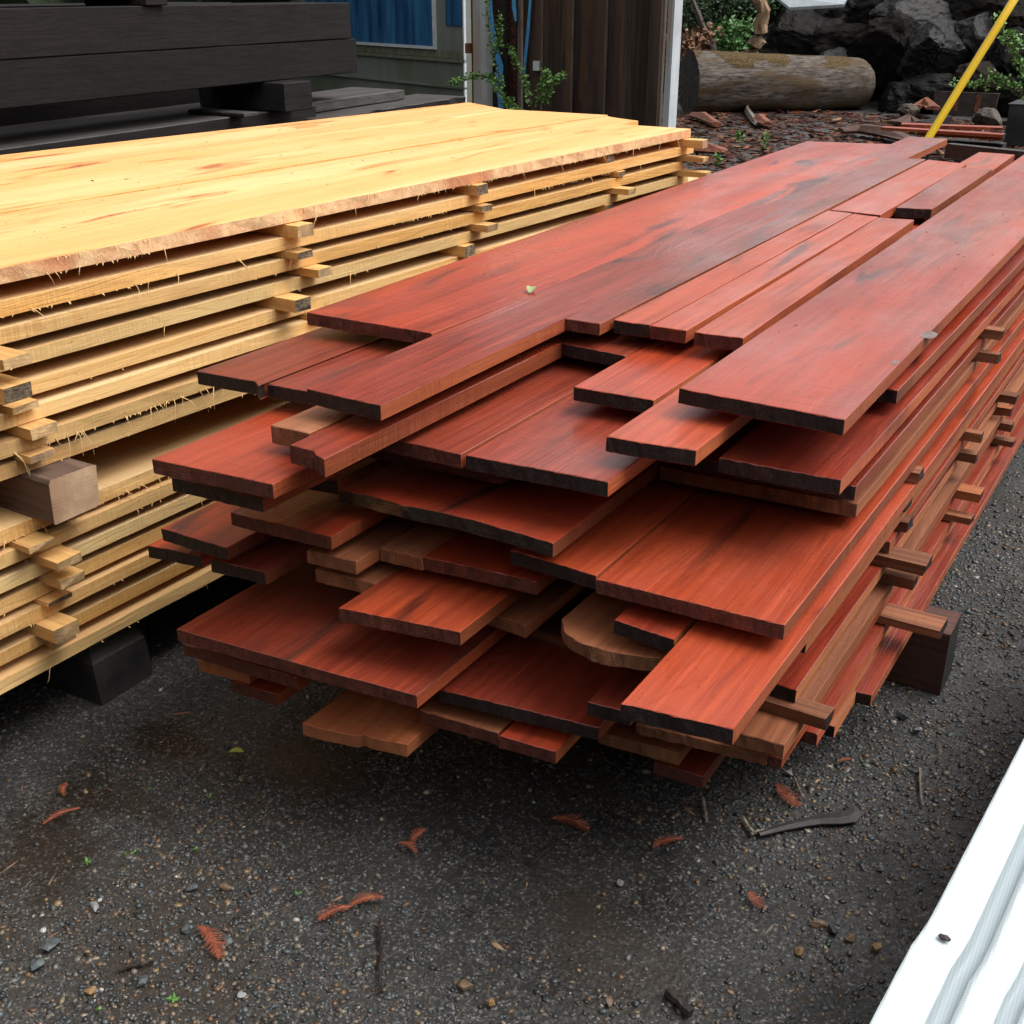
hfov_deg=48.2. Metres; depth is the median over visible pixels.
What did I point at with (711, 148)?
bark slab
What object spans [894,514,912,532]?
spacer stick
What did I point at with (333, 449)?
redwood board
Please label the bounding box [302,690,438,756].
redwood board
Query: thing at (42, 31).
black timber beam
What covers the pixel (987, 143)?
redwood plank
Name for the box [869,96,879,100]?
burl block
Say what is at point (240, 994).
stone
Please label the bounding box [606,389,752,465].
redwood board
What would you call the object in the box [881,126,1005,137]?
redwood plank
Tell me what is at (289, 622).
redwood board
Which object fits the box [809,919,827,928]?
stone
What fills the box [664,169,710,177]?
spacer stick
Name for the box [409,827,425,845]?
redwood sprig
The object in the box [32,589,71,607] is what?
spacer stick
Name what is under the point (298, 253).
spacer stick
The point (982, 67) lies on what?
boulder
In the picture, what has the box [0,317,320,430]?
pine board
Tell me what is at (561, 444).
redwood board
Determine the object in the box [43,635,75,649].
spacer stick
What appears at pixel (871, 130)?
bark slab
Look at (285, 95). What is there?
spacer block
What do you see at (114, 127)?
black slab
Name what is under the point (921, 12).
boulder
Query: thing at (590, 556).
redwood board
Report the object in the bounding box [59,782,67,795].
redwood sprig
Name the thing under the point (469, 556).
redwood board
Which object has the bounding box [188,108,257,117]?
spacer block
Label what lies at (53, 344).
pine board
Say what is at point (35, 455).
spacer stick
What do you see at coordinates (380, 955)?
stick
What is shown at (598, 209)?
spacer stick
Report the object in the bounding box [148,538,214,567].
redwood board
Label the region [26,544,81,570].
spacer stick
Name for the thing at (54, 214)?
pine board
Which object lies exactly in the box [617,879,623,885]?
stone
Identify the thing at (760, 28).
dead trunk
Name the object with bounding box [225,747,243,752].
leaf
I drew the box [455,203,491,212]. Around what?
spacer stick
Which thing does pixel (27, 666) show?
pine board
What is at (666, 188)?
spacer stick
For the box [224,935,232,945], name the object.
stone
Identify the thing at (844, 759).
redwood sprig
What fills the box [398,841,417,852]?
redwood sprig
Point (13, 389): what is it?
spacer stick
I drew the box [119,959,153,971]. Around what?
stick
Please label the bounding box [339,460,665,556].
redwood board
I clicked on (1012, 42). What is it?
shrub
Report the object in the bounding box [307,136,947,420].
redwood board
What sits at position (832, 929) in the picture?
stone
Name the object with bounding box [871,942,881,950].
stone
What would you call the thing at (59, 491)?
bolster timber
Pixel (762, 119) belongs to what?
bark slab
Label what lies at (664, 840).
redwood sprig
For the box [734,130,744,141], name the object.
green plant
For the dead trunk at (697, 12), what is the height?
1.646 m
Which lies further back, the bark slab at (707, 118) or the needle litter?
the bark slab at (707, 118)
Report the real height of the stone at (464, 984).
0.013 m
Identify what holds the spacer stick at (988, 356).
on the redwood board at (549, 520)
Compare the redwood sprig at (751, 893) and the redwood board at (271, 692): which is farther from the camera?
the redwood board at (271, 692)
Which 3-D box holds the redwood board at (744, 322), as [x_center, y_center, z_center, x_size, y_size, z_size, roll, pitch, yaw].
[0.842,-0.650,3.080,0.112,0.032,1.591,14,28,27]
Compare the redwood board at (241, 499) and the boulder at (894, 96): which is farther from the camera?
the boulder at (894, 96)
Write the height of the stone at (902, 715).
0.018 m
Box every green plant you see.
[713,150,722,168]
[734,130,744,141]
[759,131,769,153]
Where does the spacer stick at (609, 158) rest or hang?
on the pine board
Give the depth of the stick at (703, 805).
2.49 m
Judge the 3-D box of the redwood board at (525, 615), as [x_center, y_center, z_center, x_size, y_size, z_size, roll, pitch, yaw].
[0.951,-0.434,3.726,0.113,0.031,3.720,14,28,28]
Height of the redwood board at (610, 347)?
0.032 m
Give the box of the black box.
[1003,99,1023,145]
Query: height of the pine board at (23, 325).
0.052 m
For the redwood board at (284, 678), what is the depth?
2.35 m
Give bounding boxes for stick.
[0,346,31,370]
[0,373,32,404]
[0,398,39,414]
[1,418,57,440]
[5,531,53,554]
[9,445,55,463]
[21,612,79,644]
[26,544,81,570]
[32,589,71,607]
[33,566,84,589]
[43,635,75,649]
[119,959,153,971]
[247,292,310,312]
[249,221,313,238]
[266,247,312,259]
[282,264,332,277]
[293,313,306,319]
[378,920,382,992]
[432,243,474,257]
[437,182,487,195]
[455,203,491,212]
[455,221,497,232]
[461,904,475,913]
[528,620,834,730]
[580,203,612,212]
[582,154,613,162]
[597,186,635,194]
[598,170,625,176]
[656,183,682,191]
[657,138,707,148]
[664,155,708,162]
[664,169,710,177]
[664,986,693,1017]
[701,797,707,821]
[742,817,753,831]
[749,828,766,835]
[794,778,803,797]
[870,545,932,575]
[876,603,947,638]
[878,568,918,589]
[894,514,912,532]
[902,498,912,512]
[904,465,923,483]
[918,768,923,805]
[942,509,974,524]
[952,483,984,502]
[954,448,977,463]
[959,428,983,442]
[972,349,1000,363]
[978,325,1005,339]
[990,434,1015,447]
[993,404,1012,416]
[996,391,1019,404]
[996,419,1014,431]
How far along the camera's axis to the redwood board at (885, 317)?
2.53 m
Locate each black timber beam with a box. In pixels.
[0,2,230,6]
[0,2,350,59]
[0,38,357,108]
[0,89,199,126]
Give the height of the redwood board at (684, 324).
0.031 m
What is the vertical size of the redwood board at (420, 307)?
0.032 m
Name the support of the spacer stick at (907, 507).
on the redwood board at (370, 576)
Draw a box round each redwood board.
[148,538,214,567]
[152,402,320,498]
[161,501,272,559]
[172,454,371,511]
[177,561,508,707]
[182,643,311,688]
[197,327,384,399]
[197,659,257,683]
[210,536,313,584]
[230,678,313,705]
[231,490,389,549]
[268,338,414,405]
[271,405,353,446]
[290,331,579,477]
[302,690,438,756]
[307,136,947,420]
[307,141,889,342]
[307,515,421,574]
[309,457,390,494]
[315,560,402,592]
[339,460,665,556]
[339,566,525,644]
[372,450,509,483]
[380,522,461,570]
[381,356,609,467]
[420,695,514,744]
[423,531,556,594]
[439,587,620,739]
[466,394,655,496]
[487,578,584,637]
[499,721,580,763]
[510,475,701,588]
[561,328,657,365]
[561,590,668,670]
[565,158,924,335]
[573,178,988,412]
[587,667,650,725]
[596,310,1023,639]
[598,722,691,764]
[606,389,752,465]
[613,211,851,337]
[614,602,698,651]
[620,326,1023,744]
[636,723,768,764]
[650,214,877,343]
[653,747,725,787]
[659,299,1023,517]
[678,155,1023,435]
[683,285,1023,500]
[693,217,913,349]
[718,267,1023,494]
[735,369,1023,757]
[767,388,1023,768]
[773,360,1023,702]
[799,392,1023,745]
[800,345,1023,653]
[823,410,1023,737]
[831,160,965,217]
[854,413,1023,705]
[876,244,1023,403]
[879,350,1023,552]
[889,152,1014,223]
[895,167,991,218]
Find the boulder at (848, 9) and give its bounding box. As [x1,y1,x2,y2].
[814,0,857,20]
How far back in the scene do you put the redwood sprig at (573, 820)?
2.45 m
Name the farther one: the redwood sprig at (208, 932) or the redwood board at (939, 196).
the redwood board at (939, 196)
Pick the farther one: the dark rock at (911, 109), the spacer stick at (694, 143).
the dark rock at (911, 109)
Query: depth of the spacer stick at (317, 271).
3.08 m
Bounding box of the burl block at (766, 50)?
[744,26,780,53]
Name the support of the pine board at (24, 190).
on the spacer stick at (477, 189)
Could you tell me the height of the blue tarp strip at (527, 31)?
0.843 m
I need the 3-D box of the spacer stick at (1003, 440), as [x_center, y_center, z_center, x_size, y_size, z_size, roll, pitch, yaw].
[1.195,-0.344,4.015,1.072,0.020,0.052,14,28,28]
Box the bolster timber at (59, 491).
[0,458,99,524]
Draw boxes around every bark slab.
[689,112,721,125]
[693,142,729,154]
[744,105,758,125]
[752,114,773,126]
[837,124,909,140]
[886,114,920,125]
[914,97,939,109]
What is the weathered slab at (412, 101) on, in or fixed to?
on the support timber
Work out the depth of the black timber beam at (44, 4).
5.86 m
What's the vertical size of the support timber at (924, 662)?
0.184 m
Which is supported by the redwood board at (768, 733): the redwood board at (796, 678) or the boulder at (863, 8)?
the redwood board at (796, 678)
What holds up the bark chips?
on the ground
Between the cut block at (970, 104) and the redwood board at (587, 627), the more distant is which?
the cut block at (970, 104)
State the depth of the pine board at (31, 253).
3.10 m
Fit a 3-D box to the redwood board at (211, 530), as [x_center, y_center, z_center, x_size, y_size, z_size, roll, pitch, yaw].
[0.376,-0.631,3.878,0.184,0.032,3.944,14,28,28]
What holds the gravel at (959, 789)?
on the ground
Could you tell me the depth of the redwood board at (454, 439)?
2.34 m
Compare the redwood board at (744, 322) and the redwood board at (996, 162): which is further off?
the redwood board at (996, 162)
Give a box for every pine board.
[0,102,502,174]
[0,109,607,213]
[0,116,637,233]
[0,124,690,284]
[0,145,693,324]
[0,160,683,344]
[0,175,687,371]
[0,177,697,404]
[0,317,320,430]
[0,341,281,472]
[0,387,247,481]
[0,393,288,563]
[0,476,175,569]
[0,492,205,593]
[0,499,216,615]
[0,544,160,639]
[0,560,194,665]
[0,564,222,694]
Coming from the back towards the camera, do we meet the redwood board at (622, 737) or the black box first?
the black box
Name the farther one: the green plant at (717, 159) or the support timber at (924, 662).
the green plant at (717, 159)
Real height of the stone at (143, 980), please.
0.016 m
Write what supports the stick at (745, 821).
on the ground
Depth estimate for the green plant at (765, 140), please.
12.41 m
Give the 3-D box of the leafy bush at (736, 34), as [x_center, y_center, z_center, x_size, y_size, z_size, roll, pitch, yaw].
[3.423,-7.216,18.174,1.073,1.399,1.185,-12,27,-24]
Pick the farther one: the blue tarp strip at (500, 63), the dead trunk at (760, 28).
the dead trunk at (760, 28)
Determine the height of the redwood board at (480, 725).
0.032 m
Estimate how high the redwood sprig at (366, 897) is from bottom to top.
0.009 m
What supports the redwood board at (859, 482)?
on the redwood board at (674, 472)
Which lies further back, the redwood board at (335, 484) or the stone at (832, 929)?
the redwood board at (335, 484)
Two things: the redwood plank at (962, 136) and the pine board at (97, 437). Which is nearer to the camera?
the pine board at (97, 437)
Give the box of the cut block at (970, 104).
[933,91,1000,116]
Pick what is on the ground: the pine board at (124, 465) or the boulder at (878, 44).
the boulder at (878, 44)
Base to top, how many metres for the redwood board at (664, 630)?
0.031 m
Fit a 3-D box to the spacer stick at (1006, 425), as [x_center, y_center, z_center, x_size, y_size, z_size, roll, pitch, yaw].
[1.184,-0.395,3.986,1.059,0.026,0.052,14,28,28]
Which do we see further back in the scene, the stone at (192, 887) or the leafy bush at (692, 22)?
the leafy bush at (692, 22)
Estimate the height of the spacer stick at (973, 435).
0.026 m
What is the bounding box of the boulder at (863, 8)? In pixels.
[847,0,884,24]
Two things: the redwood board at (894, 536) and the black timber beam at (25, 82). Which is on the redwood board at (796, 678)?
the redwood board at (894, 536)
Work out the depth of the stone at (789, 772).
2.61 m
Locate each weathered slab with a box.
[306,94,465,120]
[312,87,404,112]
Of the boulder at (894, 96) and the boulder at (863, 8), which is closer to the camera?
the boulder at (894, 96)
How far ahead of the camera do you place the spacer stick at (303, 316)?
3.14 m
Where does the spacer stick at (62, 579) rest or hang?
on the pine board
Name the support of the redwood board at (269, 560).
on the redwood board
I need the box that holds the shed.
[287,0,471,102]
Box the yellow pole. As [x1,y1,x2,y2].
[919,0,1017,158]
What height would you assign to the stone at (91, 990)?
0.010 m
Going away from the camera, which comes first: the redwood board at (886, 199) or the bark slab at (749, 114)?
the redwood board at (886, 199)
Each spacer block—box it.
[84,0,167,5]
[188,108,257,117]
[199,80,312,111]
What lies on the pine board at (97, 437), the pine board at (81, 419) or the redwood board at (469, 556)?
the pine board at (81, 419)
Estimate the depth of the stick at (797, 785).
2.56 m
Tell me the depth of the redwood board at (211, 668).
2.45 m
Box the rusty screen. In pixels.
[492,0,530,110]
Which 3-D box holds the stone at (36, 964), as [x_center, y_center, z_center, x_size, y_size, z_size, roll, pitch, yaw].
[-0.870,0.830,2.098,0.027,0.017,0.020,-13,28,-26]
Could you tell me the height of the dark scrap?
0.006 m
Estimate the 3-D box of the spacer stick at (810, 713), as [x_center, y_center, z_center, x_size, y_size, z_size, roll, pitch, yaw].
[0.136,0.270,2.392,1.077,0.026,0.047,14,28,28]
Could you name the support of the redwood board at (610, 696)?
on the spacer stick at (810, 713)
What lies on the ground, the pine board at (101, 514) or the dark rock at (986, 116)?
the dark rock at (986, 116)
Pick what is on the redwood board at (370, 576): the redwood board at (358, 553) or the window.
the redwood board at (358, 553)
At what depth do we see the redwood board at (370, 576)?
2.33 m
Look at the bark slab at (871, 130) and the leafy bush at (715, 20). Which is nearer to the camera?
the bark slab at (871, 130)
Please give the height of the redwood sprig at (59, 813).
0.009 m
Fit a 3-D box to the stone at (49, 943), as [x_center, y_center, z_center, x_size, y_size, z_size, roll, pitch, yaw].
[-0.867,0.811,2.144,0.035,0.018,0.033,6,25,13]
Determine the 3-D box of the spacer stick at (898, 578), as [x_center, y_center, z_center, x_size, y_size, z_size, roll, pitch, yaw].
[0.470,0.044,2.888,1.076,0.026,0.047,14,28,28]
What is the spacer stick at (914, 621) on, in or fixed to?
on the redwood board
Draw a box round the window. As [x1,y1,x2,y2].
[306,0,436,49]
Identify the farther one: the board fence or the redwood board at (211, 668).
the board fence
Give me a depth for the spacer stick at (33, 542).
2.54 m
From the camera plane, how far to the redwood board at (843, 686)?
2.70 m
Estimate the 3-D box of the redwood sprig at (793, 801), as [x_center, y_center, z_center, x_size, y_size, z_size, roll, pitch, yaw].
[0.603,0.624,2.526,0.047,0.012,0.088,-14,28,-28]
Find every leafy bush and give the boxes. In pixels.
[663,0,779,91]
[663,0,796,81]
[663,2,717,83]
[665,21,722,67]
[689,10,766,51]
[712,0,787,37]
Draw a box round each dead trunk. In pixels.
[690,0,717,50]
[744,0,770,52]
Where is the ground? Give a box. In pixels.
[0,0,1023,1023]
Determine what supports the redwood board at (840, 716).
on the support timber at (924, 662)
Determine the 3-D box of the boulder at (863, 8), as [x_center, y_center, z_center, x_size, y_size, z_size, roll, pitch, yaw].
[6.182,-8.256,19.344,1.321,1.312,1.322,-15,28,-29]
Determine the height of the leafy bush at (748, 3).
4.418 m
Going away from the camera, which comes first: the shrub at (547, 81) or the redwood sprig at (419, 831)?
the redwood sprig at (419, 831)
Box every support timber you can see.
[885,605,961,695]
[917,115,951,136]
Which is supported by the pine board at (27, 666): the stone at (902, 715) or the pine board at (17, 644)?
the pine board at (17, 644)
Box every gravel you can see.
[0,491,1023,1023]
[842,443,1023,817]
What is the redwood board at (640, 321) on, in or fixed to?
on the redwood board at (610, 347)
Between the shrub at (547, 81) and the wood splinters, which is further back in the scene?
the shrub at (547, 81)
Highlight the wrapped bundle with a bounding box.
[870,739,1023,1023]
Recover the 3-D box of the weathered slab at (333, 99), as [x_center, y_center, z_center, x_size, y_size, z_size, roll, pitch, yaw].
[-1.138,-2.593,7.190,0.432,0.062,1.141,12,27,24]
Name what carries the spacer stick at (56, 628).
on the pine board at (17, 644)
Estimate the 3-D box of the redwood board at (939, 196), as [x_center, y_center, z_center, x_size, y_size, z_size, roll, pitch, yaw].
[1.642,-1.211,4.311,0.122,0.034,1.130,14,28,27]
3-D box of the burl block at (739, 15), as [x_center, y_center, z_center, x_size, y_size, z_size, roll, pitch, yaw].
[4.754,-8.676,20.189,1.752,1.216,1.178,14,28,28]
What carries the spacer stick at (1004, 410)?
on the redwood board at (768, 733)
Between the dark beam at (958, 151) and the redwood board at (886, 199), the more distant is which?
the dark beam at (958, 151)
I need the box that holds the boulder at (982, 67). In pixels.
[952,61,1002,92]
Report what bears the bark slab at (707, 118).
on the bark chips
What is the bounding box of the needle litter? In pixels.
[7,124,551,237]
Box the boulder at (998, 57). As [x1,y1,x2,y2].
[986,26,1023,76]
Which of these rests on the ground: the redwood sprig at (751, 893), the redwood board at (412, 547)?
the redwood sprig at (751, 893)
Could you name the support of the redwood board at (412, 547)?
on the redwood board at (370, 576)
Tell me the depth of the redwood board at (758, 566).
2.14 m
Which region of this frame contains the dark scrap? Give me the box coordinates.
[938,934,950,941]
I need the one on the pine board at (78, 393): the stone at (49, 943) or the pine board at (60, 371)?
the pine board at (60, 371)
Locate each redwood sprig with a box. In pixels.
[43,807,78,823]
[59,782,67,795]
[197,925,226,958]
[317,903,351,920]
[350,892,384,905]
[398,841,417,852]
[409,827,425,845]
[552,813,590,831]
[652,835,683,847]
[747,891,765,907]
[776,783,801,807]
[838,757,851,760]
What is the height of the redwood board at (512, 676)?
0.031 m
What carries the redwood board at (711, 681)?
on the redwood board
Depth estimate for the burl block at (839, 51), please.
18.43 m
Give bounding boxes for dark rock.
[896,103,919,116]
[971,107,1001,125]
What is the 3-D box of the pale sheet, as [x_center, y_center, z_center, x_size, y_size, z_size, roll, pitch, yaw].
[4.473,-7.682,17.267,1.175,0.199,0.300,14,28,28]
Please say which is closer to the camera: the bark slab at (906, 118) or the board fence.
the board fence
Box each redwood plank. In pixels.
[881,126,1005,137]
[901,123,1002,130]
[919,133,1004,139]
[943,138,1006,147]
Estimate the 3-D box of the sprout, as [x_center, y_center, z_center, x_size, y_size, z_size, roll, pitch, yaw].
[-0.599,0.863,2.021,0.019,0.016,0.019,17,30,33]
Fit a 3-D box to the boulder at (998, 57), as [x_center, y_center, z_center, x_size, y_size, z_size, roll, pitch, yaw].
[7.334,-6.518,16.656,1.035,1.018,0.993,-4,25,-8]
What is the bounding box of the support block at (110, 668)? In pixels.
[25,617,151,705]
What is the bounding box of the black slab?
[0,103,315,154]
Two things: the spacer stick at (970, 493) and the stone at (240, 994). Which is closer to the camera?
the stone at (240, 994)
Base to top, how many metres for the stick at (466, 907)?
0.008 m
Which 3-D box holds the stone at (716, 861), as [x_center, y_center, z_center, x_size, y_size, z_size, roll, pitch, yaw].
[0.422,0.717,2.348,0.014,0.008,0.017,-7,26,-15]
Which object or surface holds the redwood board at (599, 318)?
on the spacer stick
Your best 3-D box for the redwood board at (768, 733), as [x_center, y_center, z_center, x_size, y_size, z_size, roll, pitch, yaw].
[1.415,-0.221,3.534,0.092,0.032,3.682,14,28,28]
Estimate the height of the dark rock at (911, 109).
0.224 m
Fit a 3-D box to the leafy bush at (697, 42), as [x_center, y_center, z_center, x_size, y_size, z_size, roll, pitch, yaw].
[2.931,-6.998,17.873,1.123,1.256,1.340,-20,31,-36]
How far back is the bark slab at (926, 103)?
15.92 m
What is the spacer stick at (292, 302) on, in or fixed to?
on the pine board at (60, 371)
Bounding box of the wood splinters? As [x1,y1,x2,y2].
[0,458,1023,1023]
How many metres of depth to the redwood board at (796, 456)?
2.19 m
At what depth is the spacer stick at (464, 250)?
3.64 m
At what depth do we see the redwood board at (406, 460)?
2.29 m
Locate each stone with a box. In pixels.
[29,957,44,970]
[40,936,60,950]
[84,985,96,994]
[90,901,98,911]
[136,974,148,987]
[181,923,189,933]
[185,884,197,891]
[218,883,231,890]
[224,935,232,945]
[237,991,246,998]
[458,979,472,990]
[486,998,494,1006]
[606,996,612,1006]
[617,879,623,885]
[713,859,719,865]
[785,770,792,775]
[795,947,803,955]
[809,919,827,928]
[827,924,837,934]
[845,934,854,941]
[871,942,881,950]
[877,864,883,870]
[898,711,908,720]
[912,727,920,732]
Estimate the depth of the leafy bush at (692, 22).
21.21 m
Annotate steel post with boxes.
[465,0,492,106]
[662,0,682,127]
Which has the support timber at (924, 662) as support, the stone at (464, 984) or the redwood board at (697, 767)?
the redwood board at (697, 767)
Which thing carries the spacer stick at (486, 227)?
on the pine board
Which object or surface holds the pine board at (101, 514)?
on the pine board at (22, 571)
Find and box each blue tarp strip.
[489,1,503,108]
[512,0,516,20]
[523,0,531,73]
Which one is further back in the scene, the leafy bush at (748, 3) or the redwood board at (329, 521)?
the leafy bush at (748, 3)
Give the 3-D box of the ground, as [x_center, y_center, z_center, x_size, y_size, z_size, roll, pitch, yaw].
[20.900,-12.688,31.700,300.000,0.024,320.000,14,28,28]
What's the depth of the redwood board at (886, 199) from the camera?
4.21 m
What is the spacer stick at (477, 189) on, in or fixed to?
on the pine board
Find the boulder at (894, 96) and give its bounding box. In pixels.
[877,81,915,112]
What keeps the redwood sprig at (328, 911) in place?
on the ground
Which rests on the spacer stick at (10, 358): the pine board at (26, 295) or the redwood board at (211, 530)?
the pine board at (26, 295)
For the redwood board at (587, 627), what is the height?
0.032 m
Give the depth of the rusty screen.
11.95 m
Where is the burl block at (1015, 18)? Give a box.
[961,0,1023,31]
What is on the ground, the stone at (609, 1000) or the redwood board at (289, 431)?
the stone at (609, 1000)
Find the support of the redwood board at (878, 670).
on the support timber at (924, 662)
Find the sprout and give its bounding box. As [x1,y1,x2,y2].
[165,992,179,1002]
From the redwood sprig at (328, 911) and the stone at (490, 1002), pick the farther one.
the redwood sprig at (328, 911)
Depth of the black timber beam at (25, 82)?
5.44 m
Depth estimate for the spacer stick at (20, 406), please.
2.45 m
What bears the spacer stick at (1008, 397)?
on the redwood board at (289, 622)
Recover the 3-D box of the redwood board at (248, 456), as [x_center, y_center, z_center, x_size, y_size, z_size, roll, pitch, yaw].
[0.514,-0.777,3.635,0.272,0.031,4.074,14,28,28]
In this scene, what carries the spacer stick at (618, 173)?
on the pine board at (23, 325)
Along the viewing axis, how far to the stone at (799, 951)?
2.13 m
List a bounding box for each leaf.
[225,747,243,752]
[527,286,535,294]
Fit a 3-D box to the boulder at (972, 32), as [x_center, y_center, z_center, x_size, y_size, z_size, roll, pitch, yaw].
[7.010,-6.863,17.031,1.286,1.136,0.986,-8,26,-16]
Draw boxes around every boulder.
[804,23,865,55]
[814,0,857,20]
[846,10,920,98]
[847,0,884,24]
[869,0,951,24]
[877,81,915,112]
[952,61,1002,92]
[953,10,1000,62]
[986,26,1023,76]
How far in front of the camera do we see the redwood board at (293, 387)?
2.42 m
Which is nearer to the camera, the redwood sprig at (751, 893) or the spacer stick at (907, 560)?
the redwood sprig at (751, 893)
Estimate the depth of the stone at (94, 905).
2.23 m
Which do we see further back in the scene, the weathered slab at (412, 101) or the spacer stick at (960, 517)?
the weathered slab at (412, 101)
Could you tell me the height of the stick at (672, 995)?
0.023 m
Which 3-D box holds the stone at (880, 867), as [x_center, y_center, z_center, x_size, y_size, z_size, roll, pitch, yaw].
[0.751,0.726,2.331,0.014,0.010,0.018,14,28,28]
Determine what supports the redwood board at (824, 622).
on the redwood board at (894, 536)
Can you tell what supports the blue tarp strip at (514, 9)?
hanging from the rusty screen
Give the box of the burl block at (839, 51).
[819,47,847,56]
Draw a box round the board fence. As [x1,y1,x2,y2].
[530,0,667,126]
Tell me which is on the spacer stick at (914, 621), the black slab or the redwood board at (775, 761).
the redwood board at (775, 761)
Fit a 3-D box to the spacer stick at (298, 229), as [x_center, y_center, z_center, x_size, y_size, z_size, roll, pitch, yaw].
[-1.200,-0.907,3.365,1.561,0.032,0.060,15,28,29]
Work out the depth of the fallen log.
16.49 m
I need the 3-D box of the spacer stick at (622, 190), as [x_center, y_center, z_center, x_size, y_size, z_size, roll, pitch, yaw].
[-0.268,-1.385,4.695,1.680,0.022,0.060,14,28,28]
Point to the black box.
(1014, 130)
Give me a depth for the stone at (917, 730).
2.76 m
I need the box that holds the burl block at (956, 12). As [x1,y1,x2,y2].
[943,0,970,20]
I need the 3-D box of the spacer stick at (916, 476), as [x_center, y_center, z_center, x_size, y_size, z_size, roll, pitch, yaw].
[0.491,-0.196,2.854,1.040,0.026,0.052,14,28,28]
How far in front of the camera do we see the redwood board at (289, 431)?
2.12 m
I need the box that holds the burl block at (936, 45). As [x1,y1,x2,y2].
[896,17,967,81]
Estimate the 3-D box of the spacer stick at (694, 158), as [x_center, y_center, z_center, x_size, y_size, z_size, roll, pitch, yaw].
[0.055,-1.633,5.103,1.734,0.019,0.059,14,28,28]
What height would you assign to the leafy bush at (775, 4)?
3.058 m
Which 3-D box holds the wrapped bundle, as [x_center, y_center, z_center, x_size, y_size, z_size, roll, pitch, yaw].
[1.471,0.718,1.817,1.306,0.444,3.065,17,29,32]
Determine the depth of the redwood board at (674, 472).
2.35 m
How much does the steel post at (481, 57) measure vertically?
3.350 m
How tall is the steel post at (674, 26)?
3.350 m
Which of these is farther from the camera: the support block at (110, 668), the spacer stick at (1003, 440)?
the spacer stick at (1003, 440)
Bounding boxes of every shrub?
[448,0,567,110]
[949,11,1023,98]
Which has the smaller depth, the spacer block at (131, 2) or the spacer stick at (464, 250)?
the spacer stick at (464, 250)
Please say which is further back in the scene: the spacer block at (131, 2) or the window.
the window
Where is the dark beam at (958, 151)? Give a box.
[944,143,1023,164]
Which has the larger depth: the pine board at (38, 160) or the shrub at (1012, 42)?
the shrub at (1012, 42)
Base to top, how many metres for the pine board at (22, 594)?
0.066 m
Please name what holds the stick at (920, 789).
on the ground
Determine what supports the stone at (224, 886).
on the ground
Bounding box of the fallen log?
[678,50,875,112]
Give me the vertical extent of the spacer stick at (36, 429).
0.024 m
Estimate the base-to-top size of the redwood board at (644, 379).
0.032 m
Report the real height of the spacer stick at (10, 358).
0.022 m
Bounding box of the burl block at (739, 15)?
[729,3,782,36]
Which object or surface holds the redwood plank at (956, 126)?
on the redwood plank at (962, 136)
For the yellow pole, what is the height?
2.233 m
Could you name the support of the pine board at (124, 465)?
on the pine board at (101, 514)
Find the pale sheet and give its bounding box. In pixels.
[777,0,846,9]
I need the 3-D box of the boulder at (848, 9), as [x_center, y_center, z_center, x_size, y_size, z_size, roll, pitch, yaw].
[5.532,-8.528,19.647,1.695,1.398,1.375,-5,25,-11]
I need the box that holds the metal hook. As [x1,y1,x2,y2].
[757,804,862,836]
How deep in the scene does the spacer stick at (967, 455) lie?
3.17 m
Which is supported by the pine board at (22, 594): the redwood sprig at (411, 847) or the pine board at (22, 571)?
the pine board at (22, 571)
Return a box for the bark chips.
[661,109,1023,173]
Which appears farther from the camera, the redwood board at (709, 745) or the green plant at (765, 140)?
the green plant at (765, 140)
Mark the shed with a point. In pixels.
(409, 47)
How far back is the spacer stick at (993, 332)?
3.04 m
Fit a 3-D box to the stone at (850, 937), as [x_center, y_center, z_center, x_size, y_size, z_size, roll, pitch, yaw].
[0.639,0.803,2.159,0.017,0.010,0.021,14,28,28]
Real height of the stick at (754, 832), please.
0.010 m
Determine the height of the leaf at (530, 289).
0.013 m
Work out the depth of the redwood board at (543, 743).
2.20 m
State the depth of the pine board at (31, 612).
2.74 m
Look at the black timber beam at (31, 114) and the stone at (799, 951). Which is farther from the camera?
the black timber beam at (31, 114)
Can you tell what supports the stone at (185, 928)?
on the ground

